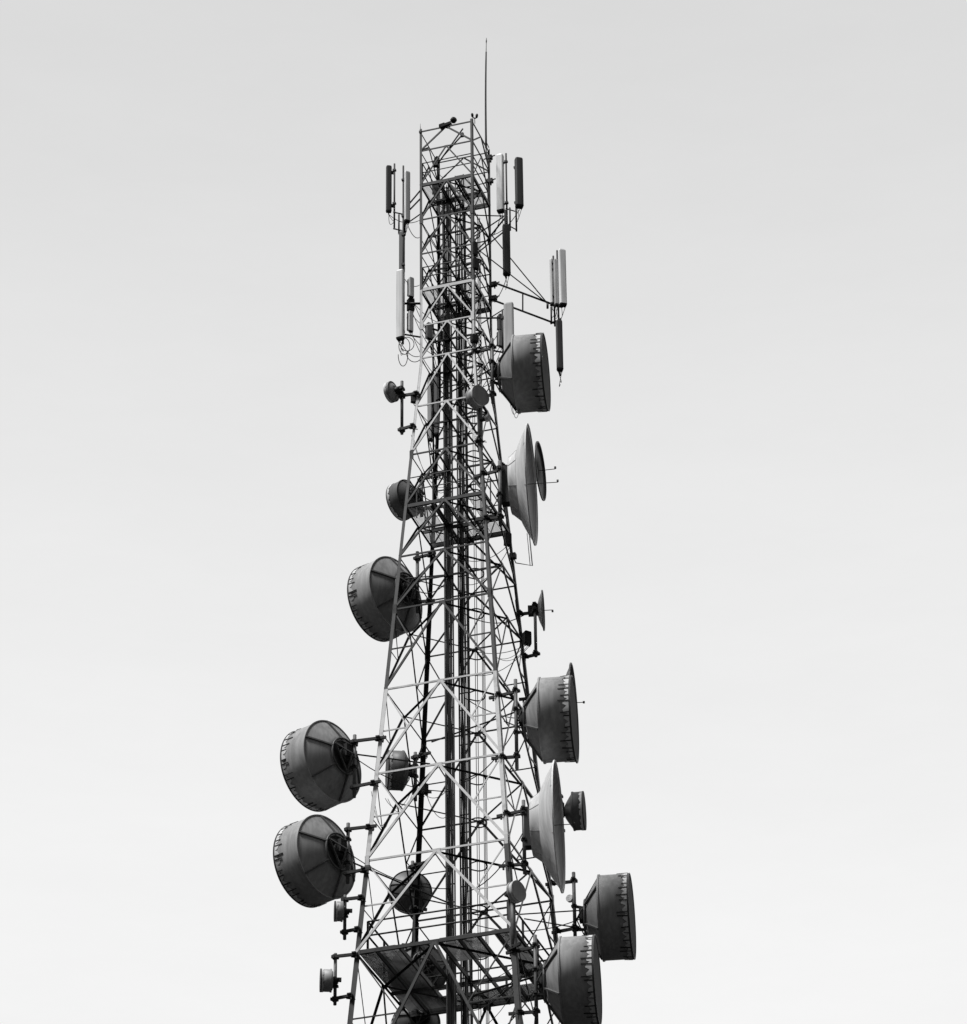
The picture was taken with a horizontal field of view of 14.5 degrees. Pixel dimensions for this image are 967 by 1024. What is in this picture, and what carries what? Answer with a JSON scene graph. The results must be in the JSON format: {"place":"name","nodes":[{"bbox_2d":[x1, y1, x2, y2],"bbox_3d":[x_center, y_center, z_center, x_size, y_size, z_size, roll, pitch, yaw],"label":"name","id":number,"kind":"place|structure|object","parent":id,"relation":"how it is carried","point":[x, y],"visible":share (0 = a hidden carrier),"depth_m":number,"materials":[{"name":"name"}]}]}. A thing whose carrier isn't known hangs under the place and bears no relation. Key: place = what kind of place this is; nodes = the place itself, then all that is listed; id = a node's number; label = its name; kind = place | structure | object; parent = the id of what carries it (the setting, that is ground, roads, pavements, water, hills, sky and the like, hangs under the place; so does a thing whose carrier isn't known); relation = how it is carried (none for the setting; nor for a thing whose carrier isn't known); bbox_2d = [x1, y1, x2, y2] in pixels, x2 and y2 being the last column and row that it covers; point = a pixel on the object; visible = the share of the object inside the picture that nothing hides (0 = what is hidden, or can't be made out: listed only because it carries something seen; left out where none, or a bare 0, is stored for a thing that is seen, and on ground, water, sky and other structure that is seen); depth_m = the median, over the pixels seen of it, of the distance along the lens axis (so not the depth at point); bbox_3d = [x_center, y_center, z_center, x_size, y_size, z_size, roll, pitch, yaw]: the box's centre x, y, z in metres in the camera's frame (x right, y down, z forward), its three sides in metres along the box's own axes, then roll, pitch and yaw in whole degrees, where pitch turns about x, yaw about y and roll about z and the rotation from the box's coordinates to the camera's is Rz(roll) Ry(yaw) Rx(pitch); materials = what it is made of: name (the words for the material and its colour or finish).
{"place":"outdoors","nodes":[
{"label":"outdoors","id":0,"kind":"place"},
{"bbox_2d":[0,0,966,1023],"label":"sky","id":1,"kind":"structure","parent":0,"point":[749,556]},
{"label":"ground","id":2,"kind":"structure","parent":0,"visible":0},
{"bbox_2d":[347,118,559,1023],"bbox_3d":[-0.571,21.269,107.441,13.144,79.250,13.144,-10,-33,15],"label":"lattice tower","id":3,"kind":"structure","parent":2,"relation":"on","point":[413,991],"depth_m":116.83,"materials":[{"name":"metal"}]},
{"bbox_2d":[319,951,357,1005],"bbox_3d":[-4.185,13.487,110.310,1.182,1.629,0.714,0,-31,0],"label":"drum antenna","id":4,"kind":"object","parent":3,"relation":"attached to","point":[328,981],"visible":1,"depth_m":110.07,"materials":[{"name":"grey paint"}]},
{"bbox_2d":[334,894,365,939],"bbox_3d":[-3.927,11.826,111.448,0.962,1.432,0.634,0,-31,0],"label":"drum antenna","id":5,"kind":"object","parent":3,"relation":"attached to","point":[341,912],"visible":1,"depth_m":111.33,"materials":[{"name":"grey paint"}]},
{"bbox_2d":[273,814,450,907],"bbox_3d":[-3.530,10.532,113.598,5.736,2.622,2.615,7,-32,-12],"label":"drum antenna","id":6,"kind":"object","parent":3,"relation":"attached to","point":[314,857],"visible":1,"depth_m":112.57,"materials":[{"name":"grey paint"}]},
{"bbox_2d":[280,720,448,811],"bbox_3d":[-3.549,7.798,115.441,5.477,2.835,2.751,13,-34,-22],"label":"drum antenna","id":7,"kind":"object","parent":3,"relation":"attached to","point":[320,761],"visible":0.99,"depth_m":114.39,"materials":[{"name":"grey paint"}]},
{"bbox_2d":[371,791,387,828],"bbox_3d":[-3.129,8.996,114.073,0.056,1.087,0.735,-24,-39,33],"label":"loose cable","id":8,"kind":"object","parent":3,"relation":"hanging from","point":[377,817],"visible":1,"depth_m":113.91,"materials":[{"name":"black rubber"}]},
{"bbox_2d":[347,551,443,641],"bbox_3d":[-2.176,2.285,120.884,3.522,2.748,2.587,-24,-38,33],"label":"drum antenna","id":9,"kind":"object","parent":3,"relation":"attached to","point":[370,590],"visible":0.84,"depth_m":120.71,"materials":[{"name":"grey paint"}]},
{"bbox_2d":[385,788,412,811],"bbox_3d":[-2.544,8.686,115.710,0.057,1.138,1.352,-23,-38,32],"label":"loose cable","id":10,"kind":"object","parent":3,"relation":"attached to","point":[400,806],"visible":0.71,"depth_m":115.30,"materials":[{"name":"black rubber"}]},
{"bbox_2d":[383,381,419,434],"bbox_3d":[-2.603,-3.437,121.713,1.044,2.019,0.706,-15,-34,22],"label":"drum antenna","id":11,"kind":"object","parent":3,"relation":"attached to","point":[393,392],"visible":1,"depth_m":121.92,"materials":[{"name":"grey paint"}]},
{"bbox_2d":[385,750,431,800],"bbox_3d":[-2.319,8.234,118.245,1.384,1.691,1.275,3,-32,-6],"label":"drum antenna","id":12,"kind":"object","parent":3,"relation":"attached to","point":[403,777],"visible":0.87,"depth_m":117.88,"materials":[{"name":"paint"}]},
{"bbox_2d":[387,860,431,917],"bbox_3d":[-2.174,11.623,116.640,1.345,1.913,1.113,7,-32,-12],"label":"drum antenna","id":13,"kind":"object","parent":3,"relation":"attached to","point":[405,901],"visible":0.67,"depth_m":116.69,"materials":[{"name":"paint"}]},
{"bbox_2d":[386,473,443,520],"bbox_3d":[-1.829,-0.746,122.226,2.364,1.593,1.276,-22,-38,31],"label":"drum antenna","id":14,"kind":"object","parent":3,"relation":"attached to","point":[395,495],"visible":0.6,"depth_m":122.26,"materials":[{"name":"paint"}]},
{"bbox_2d":[393,163,437,344],"bbox_3d":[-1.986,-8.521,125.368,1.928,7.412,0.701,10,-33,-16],"label":"antenna bracket","id":15,"kind":"object","parent":3,"relation":"attached to","point":[404,224],"visible":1,"depth_m":126.02,"materials":[{"name":"metal"}]},
{"bbox_2d":[398,337,419,365],"bbox_3d":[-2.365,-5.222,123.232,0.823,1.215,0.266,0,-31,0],"label":"cable coil","id":16,"kind":"object","parent":15,"relation":"hanging from","point":[406,352],"visible":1,"depth_m":123.17,"materials":[{"name":"black rubber"}]},
{"bbox_2d":[386,165,442,257],"bbox_3d":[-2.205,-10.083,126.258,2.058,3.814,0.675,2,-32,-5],"label":"panel antenna","id":17,"kind":"object","parent":15,"relation":"attached to","point":[389,202],"visible":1,"depth_m":126.74,"materials":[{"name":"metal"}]},
{"bbox_2d":[396,269,447,398],"bbox_3d":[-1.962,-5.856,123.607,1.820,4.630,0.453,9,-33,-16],"label":"panel antenna","id":18,"kind":"object","parent":15,"relation":"attached to","point":[400,304],"visible":1,"depth_m":123.74,"materials":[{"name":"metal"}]},
{"bbox_2d":[399,231,446,326],"bbox_3d":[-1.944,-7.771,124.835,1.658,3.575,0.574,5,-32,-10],"label":"panel antenna","id":19,"kind":"object","parent":15,"relation":"attached to","point":[401,234],"visible":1,"depth_m":125.20,"materials":[{"name":"paint"}]},
{"bbox_2d":[401,171,446,278],"bbox_3d":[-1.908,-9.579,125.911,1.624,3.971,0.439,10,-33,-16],"label":"panel antenna","id":20,"kind":"object","parent":15,"relation":"attached to","point":[406,214],"visible":1,"depth_m":126.07,"materials":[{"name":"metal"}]},
{"bbox_2d":[407,298,446,356],"bbox_3d":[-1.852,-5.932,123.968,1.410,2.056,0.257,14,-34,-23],"label":"radio unit","id":21,"kind":"object","parent":15,"relation":"attached to","point":[410,307],"visible":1,"depth_m":123.97,"materials":[{"name":"metal"}]},
{"bbox_2d":[391,1001,440,1023],"bbox_3d":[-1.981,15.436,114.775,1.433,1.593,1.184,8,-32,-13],"label":"drum antenna","id":22,"kind":"object","parent":3,"relation":"attached to","point":[403,1018],"visible":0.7,"depth_m":114.58,"materials":[{"name":"paint"}]},
{"bbox_2d":[390,938,445,993],"bbox_3d":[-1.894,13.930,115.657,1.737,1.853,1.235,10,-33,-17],"label":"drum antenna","id":23,"kind":"object","parent":3,"relation":"attached to","point":[436,956],"visible":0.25,"depth_m":115.55,"materials":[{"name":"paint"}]},
{"bbox_2d":[407,277,445,346],"bbox_3d":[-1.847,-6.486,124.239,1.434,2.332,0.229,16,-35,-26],"label":"radio unit","id":24,"kind":"object","parent":3,"relation":"attached to","point":[410,287],"visible":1,"depth_m":124.23,"materials":[{"name":"metal"}]},
{"bbox_2d":[407,311,446,381],"bbox_3d":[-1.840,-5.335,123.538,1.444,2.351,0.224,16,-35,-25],"label":"radio unit","id":25,"kind":"object","parent":3,"relation":"attached to","point":[410,322],"visible":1,"depth_m":123.50,"materials":[{"name":"metal"}]},
{"bbox_2d":[411,391,447,454],"bbox_3d":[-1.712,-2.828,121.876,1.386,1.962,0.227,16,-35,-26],"label":"radio unit","id":26,"kind":"object","parent":3,"relation":"attached to","point":[413,399],"visible":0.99,"depth_m":121.84,"materials":[{"name":"grey paint"}]},
{"bbox_2d":[411,435,451,492],"bbox_3d":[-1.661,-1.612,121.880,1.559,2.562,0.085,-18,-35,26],"label":"loose cable","id":27,"kind":"object","parent":3,"relation":"attached to","point":[424,471],"visible":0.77,"depth_m":121.65,"materials":[{"name":"black rubber"}]},
{"bbox_2d":[427,376,442,476],"bbox_3d":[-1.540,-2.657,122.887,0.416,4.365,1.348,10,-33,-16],"label":"panel antenna","id":28,"kind":"object","parent":3,"relation":"attached to","point":[429,412],"visible":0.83,"depth_m":123.45,"materials":[{"name":"grey paint"}]},
{"bbox_2d":[425,322,445,385],"bbox_3d":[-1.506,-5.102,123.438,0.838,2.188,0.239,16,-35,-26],"label":"radio unit","id":29,"kind":"object","parent":3,"relation":"attached to","point":[428,332],"visible":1,"depth_m":123.55,"materials":[{"name":"grey paint"}]},
{"bbox_2d":[430,324,440,477],"bbox_3d":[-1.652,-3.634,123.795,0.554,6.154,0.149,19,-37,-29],"label":"antenna bracket","id":30,"kind":"object","parent":3,"relation":"attached to","point":[432,453],"visible":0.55,"depth_m":123.89,"materials":[{"name":"metal"}]},
{"bbox_2d":[433,376,441,469],"bbox_3d":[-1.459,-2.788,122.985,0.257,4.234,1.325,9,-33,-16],"label":"panel antenna","id":31,"kind":"object","parent":30,"relation":"attached to","point":[436,406],"visible":0.76,"depth_m":123.55,"materials":[{"name":"paint"}]},
{"bbox_2d":[420,940,451,1004],"bbox_3d":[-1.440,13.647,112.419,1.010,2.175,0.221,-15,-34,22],"label":"radio unit","id":32,"kind":"object","parent":3,"relation":"attached to","point":[424,955],"visible":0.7,"depth_m":112.59,"materials":[{"name":"metal"}]},
{"bbox_2d":[432,184,445,229],"bbox_3d":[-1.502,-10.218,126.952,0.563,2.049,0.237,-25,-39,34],"label":"radio unit","id":33,"kind":"object","parent":3,"relation":"attached to","point":[434,192],"visible":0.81,"depth_m":127.28,"materials":[{"name":"metal"}]},
{"bbox_2d":[434,156,446,178],"bbox_3d":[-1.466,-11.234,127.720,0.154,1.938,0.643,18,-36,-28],"label":"radio unit","id":34,"kind":"object","parent":3,"relation":"attached to","point":[435,158],"visible":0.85,"depth_m":128.07,"materials":[{"name":"metal"}]},
{"bbox_2d":[439,117,456,128],"bbox_3d":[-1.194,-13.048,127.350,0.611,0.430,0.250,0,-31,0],"label":"floodlight","id":35,"kind":"object","parent":3,"relation":"attached to","point":[450,122],"visible":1,"depth_m":127.29,"materials":[{"name":"black metal"}]},
{"bbox_2d":[433,128,463,167],"bbox_3d":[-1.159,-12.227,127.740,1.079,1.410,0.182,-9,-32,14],"label":"slanted boom","id":36,"kind":"object","parent":3,"relation":"attached to","point":[436,165],"visible":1,"depth_m":127.73,"materials":[{"name":"metal"}]},
{"bbox_2d":[442,183,456,1023],"bbox_3d":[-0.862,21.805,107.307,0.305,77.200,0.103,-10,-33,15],"label":"cable ladder","id":37,"kind":"object","parent":3,"relation":"attached to","point":[451,1007],"visible":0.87,"depth_m":118.06,"materials":[{"name":"metal"}]},
{"bbox_2d":[421,783,444,818],"bbox_3d":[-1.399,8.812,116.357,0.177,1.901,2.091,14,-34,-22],"label":"radio unit","id":38,"kind":"object","parent":37,"relation":"attached to","point":[425,786],"visible":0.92,"depth_m":117.33,"materials":[{"name":"metal"}]},
{"bbox_2d":[438,331,442,346],"bbox_3d":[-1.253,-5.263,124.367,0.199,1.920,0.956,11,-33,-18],"label":"radio unit","id":39,"kind":"object","parent":37,"relation":"attached to","point":[440,337],"visible":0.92,"depth_m":124.97,"materials":[{"name":"metal"}]},
{"bbox_2d":[455,174,471,1023],"bbox_3d":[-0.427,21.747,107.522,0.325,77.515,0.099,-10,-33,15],"label":"cable ladder","id":40,"kind":"object","parent":3,"relation":"attached to","point":[463,837],"visible":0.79,"depth_m":117.96,"materials":[{"name":"metal"}]},
{"bbox_2d":[461,241,477,316],"bbox_3d":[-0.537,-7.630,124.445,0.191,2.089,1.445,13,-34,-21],"label":"radio unit","id":41,"kind":"object","parent":3,"relation":"attached to","point":[475,248],"visible":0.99,"depth_m":124.27,"materials":[{"name":"metal"}]},
{"bbox_2d":[461,257,478,328],"bbox_3d":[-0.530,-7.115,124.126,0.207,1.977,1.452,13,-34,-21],"label":"radio unit","id":42,"kind":"object","parent":3,"relation":"attached to","point":[474,263],"visible":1,"depth_m":123.97,"materials":[{"name":"metal"}]},
{"bbox_2d":[461,333,478,404],"bbox_3d":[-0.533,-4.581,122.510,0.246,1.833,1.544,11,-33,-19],"label":"radio unit","id":43,"kind":"object","parent":3,"relation":"attached to","point":[474,338],"visible":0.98,"depth_m":122.32,"materials":[{"name":"black metal"}]},
{"bbox_2d":[463,205,488,1023],"bbox_3d":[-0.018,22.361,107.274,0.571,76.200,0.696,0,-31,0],"label":"caged ladder","id":44,"kind":"object","parent":3,"relation":"attached to","point":[475,700],"visible":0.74,"depth_m":117.55,"materials":[{"name":"metal"}]},
{"bbox_2d":[465,385,488,450],"bbox_3d":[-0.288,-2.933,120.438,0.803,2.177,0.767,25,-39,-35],"label":"drum antenna","id":45,"kind":"object","parent":3,"relation":"attached to","point":[477,397],"visible":1,"depth_m":120.47,"materials":[{"name":"grey paint"}]},
{"bbox_2d":[461,330,501,404],"bbox_3d":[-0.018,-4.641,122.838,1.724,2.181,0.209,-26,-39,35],"label":"radio unit","id":46,"kind":"object","parent":3,"relation":"attached to","point":[499,338],"visible":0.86,"depth_m":122.70,"materials":[{"name":"metal"}]},
{"bbox_2d":[461,313,503,388],"bbox_3d":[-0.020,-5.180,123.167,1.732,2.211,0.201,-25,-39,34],"label":"radio unit","id":47,"kind":"object","parent":3,"relation":"attached to","point":[499,324],"visible":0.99,"depth_m":123.05,"materials":[{"name":"paint"}]},
{"bbox_2d":[454,153,516,276],"bbox_3d":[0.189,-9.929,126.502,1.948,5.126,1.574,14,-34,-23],"label":"antenna bracket","id":48,"kind":"object","parent":3,"relation":"attached to","point":[505,216],"visible":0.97,"depth_m":126.62,"materials":[{"name":"metal"}]},
{"bbox_2d":[463,153,508,257],"bbox_3d":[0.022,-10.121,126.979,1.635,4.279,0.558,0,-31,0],"label":"panel antenna","id":49,"kind":"object","parent":48,"relation":"attached to","point":[500,192],"visible":0.96,"depth_m":127.17,"materials":[{"name":"plastic"}]},
{"bbox_2d":[461,224,510,324],"bbox_3d":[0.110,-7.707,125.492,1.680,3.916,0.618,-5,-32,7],"label":"panel antenna","id":50,"kind":"object","parent":48,"relation":"attached to","point":[506,247],"visible":1,"depth_m":125.55,"materials":[{"name":"plastic"}]},
{"bbox_2d":[462,157,523,256],"bbox_3d":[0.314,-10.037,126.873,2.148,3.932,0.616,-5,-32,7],"label":"panel antenna","id":51,"kind":"object","parent":48,"relation":"attached to","point":[519,195],"visible":0.98,"depth_m":126.92,"materials":[{"name":"plastic"}]},
{"bbox_2d":[480,415,490,421],"bbox_3d":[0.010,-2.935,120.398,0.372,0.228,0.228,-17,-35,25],"label":"clamp","id":52,"kind":"object","parent":3,"relation":"attached to","point":[486,418],"visible":1,"depth_m":120.31,"materials":[{"name":"metal"}]},
{"bbox_2d":[463,532,511,584],"bbox_3d":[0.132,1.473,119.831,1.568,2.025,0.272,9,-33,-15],"label":"radio unit","id":53,"kind":"object","parent":3,"relation":"attached to","point":[508,537],"visible":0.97,"depth_m":120.25,"materials":[{"name":"metal"}]},
{"bbox_2d":[485,38,491,162],"bbox_3d":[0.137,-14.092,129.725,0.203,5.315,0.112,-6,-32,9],"label":"whip antenna","id":54,"kind":"object","parent":3,"relation":"attached to","point":[486,101],"visible":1,"depth_m":129.66,"materials":[{"name":"metal"}]},
{"bbox_2d":[484,154,494,159],"bbox_3d":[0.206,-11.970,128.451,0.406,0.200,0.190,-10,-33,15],"label":"pipe clamp","id":55,"kind":"object","parent":3,"relation":"attached to","point":[490,156],"visible":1,"depth_m":128.38,"materials":[{"name":"black metal"}]},
{"bbox_2d":[476,309,503,352],"bbox_3d":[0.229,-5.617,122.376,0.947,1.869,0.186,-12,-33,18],"label":"antenna bracket","id":56,"kind":"object","parent":3,"relation":"attached to","point":[502,351],"visible":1,"depth_m":122.28,"materials":[{"name":"metal"}]},
{"bbox_2d":[462,302,513,443],"bbox_3d":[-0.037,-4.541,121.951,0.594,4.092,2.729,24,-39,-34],"label":"panel antenna","id":57,"kind":"object","parent":56,"relation":"attached to","point":[508,317],"visible":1,"depth_m":121.81,"materials":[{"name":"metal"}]},
{"bbox_2d":[484,178,495,184],"bbox_3d":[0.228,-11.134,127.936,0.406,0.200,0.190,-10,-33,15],"label":"pipe clamp","id":58,"kind":"object","parent":3,"relation":"attached to","point":[491,180],"visible":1,"depth_m":127.87,"materials":[{"name":"black metal"}]},
{"bbox_2d":[436,332,550,414],"bbox_3d":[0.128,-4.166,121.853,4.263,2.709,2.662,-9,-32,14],"label":"drum antenna","id":59,"kind":"object","parent":3,"relation":"attached to","point":[521,365],"visible":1,"depth_m":120.73,"materials":[{"name":"grey paint"}]},
{"bbox_2d":[488,295,499,302],"bbox_3d":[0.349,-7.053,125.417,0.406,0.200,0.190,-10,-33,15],"label":"pipe clamp","id":60,"kind":"object","parent":3,"relation":"attached to","point":[492,297],"visible":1,"depth_m":125.35,"materials":[{"name":"black metal"}]},
{"bbox_2d":[489,281,499,288],"bbox_3d":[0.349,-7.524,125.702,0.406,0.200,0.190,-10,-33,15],"label":"pipe clamp","id":61,"kind":"object","parent":3,"relation":"attached to","point":[493,284],"visible":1,"depth_m":125.63,"materials":[{"name":"black metal"}]},
{"bbox_2d":[469,962,524,1023],"bbox_3d":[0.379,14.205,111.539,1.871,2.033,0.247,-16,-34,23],"label":"radio unit","id":62,"kind":"object","parent":3,"relation":"attached to","point":[521,969],"visible":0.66,"depth_m":111.45,"materials":[{"name":"metal"}]},
{"bbox_2d":[466,952,527,1010],"bbox_3d":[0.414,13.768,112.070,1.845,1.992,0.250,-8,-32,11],"label":"radio unit","id":63,"kind":"object","parent":3,"relation":"attached to","point":[499,995],"visible":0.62,"depth_m":111.80,"materials":[{"name":"metal"}]},
{"bbox_2d":[464,630,531,675],"bbox_3d":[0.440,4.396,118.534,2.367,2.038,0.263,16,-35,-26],"label":"radio unit","id":64,"kind":"object","parent":3,"relation":"attached to","point":[527,635],"visible":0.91,"depth_m":119.22,"materials":[{"name":"metal"}]},
{"bbox_2d":[431,675,578,781],"bbox_3d":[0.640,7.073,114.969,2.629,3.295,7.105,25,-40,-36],"label":"drum antenna","id":65,"kind":"object","parent":3,"relation":"attached to","point":[546,716],"visible":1,"depth_m":112.69,"materials":[{"name":"grey paint"}]},
{"bbox_2d":[463,590,553,658],"bbox_3d":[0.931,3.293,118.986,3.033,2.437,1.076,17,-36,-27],"label":"dish antenna","id":66,"kind":"object","parent":3,"relation":"attached to","point":[535,609],"visible":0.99,"depth_m":119.40,"materials":[{"name":"grey paint"}]},
{"bbox_2d":[462,423,558,545],"bbox_3d":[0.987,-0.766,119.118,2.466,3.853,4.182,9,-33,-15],"label":"dish antenna","id":67,"kind":"object","parent":3,"relation":"attached to","point":[517,490],"visible":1,"depth_m":118.43,"materials":[{"name":"paint"}]},
{"bbox_2d":[468,441,555,500],"bbox_3d":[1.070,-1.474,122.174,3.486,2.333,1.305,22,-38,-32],"label":"dish antenna","id":68,"kind":"object","parent":3,"relation":"attached to","point":[540,469],"visible":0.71,"depth_m":123.14,"materials":[{"name":"paint"}]},
{"bbox_2d":[498,644,528,660],"bbox_3d":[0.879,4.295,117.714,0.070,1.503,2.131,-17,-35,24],"label":"loose cable","id":69,"kind":"object","parent":3,"relation":"attached to","point":[514,655],"visible":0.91,"depth_m":117.67,"materials":[{"name":"black rubber"}]},
{"bbox_2d":[504,880,525,961],"bbox_3d":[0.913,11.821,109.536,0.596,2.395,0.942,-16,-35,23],"label":"drum antenna","id":70,"kind":"object","parent":3,"relation":"attached to","point":[515,893],"visible":1,"depth_m":109.65,"materials":[{"name":"metal"}]},
{"bbox_2d":[465,760,574,892],"bbox_3d":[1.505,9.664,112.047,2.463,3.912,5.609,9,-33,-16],"label":"dish antenna","id":71,"kind":"object","parent":3,"relation":"attached to","point":[542,836],"visible":1,"depth_m":110.74,"materials":[{"name":"paint"}]},
{"bbox_2d":[478,235,562,375],"bbox_3d":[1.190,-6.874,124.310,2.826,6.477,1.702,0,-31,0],"label":"antenna bracket","id":72,"kind":"object","parent":3,"relation":"attached to","point":[540,299],"visible":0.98,"depth_m":124.58,"materials":[{"name":"metal"}]},
{"bbox_2d":[549,258,553,316],"bbox_3d":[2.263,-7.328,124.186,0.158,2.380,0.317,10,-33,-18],"label":"panel antenna","id":73,"kind":"object","parent":72,"relation":"attached to","point":[551,281],"visible":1,"depth_m":124.28,"materials":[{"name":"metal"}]},
{"bbox_2d":[552,259,558,322],"bbox_3d":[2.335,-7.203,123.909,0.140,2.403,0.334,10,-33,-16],"label":"panel antenna","id":74,"kind":"object","parent":72,"relation":"attached to","point":[556,292],"visible":1,"depth_m":123.85,"materials":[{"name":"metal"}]},
{"bbox_2d":[555,320,563,386],"bbox_3d":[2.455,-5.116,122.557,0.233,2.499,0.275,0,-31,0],"label":"panel antenna","id":75,"kind":"object","parent":72,"relation":"attached to","point":[559,347],"visible":1,"depth_m":122.54,"materials":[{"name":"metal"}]},
{"bbox_2d":[558,249,566,318],"bbox_3d":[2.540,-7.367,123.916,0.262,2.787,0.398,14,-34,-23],"label":"panel antenna","id":76,"kind":"object","parent":72,"relation":"attached to","point":[562,277],"visible":1,"depth_m":123.87,"materials":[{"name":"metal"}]},
{"bbox_2d":[509,534,532,565],"bbox_3d":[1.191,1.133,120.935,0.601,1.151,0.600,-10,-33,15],"label":"hanging bracket","id":77,"kind":"object","parent":3,"relation":"hanging from","point":[514,555],"visible":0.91,"depth_m":120.86,"materials":[{"name":"metal"}]},
{"bbox_2d":[464,663,584,762],"bbox_3d":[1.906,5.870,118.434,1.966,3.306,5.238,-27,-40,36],"label":"dish antenna","id":78,"kind":"object","parent":3,"relation":"attached to","point":[570,671],"visible":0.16,"depth_m":119.45,"materials":[{"name":"grey paint"}]},
{"bbox_2d":[469,934,601,1023],"bbox_3d":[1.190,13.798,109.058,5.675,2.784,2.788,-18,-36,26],"label":"drum antenna","id":79,"kind":"object","parent":3,"relation":"attached to","point":[567,979],"visible":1,"depth_m":107.37,"materials":[{"name":"grey paint"}]},
{"bbox_2d":[466,872,635,961],"bbox_3d":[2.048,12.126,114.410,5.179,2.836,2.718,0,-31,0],"label":"drum antenna","id":80,"kind":"object","parent":3,"relation":"attached to","point":[606,915],"visible":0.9,"depth_m":113.50,"materials":[{"name":"grey paint"}]},
{"bbox_2d":[566,894,572,902],"bbox_3d":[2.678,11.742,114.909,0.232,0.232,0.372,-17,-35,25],"label":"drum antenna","id":81,"kind":"object","parent":80,"relation":"attached to","point":[569,897],"visible":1,"depth_m":114.77,"materials":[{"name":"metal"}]},
{"bbox_2d":[562,791,586,831],"bbox_3d":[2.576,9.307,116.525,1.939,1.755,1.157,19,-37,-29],"label":"drum antenna","id":82,"kind":"object","parent":3,"relation":"attached to","point":[574,808],"visible":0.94,"depth_m":116.44,"materials":[{"name":"paint"}]}
]}

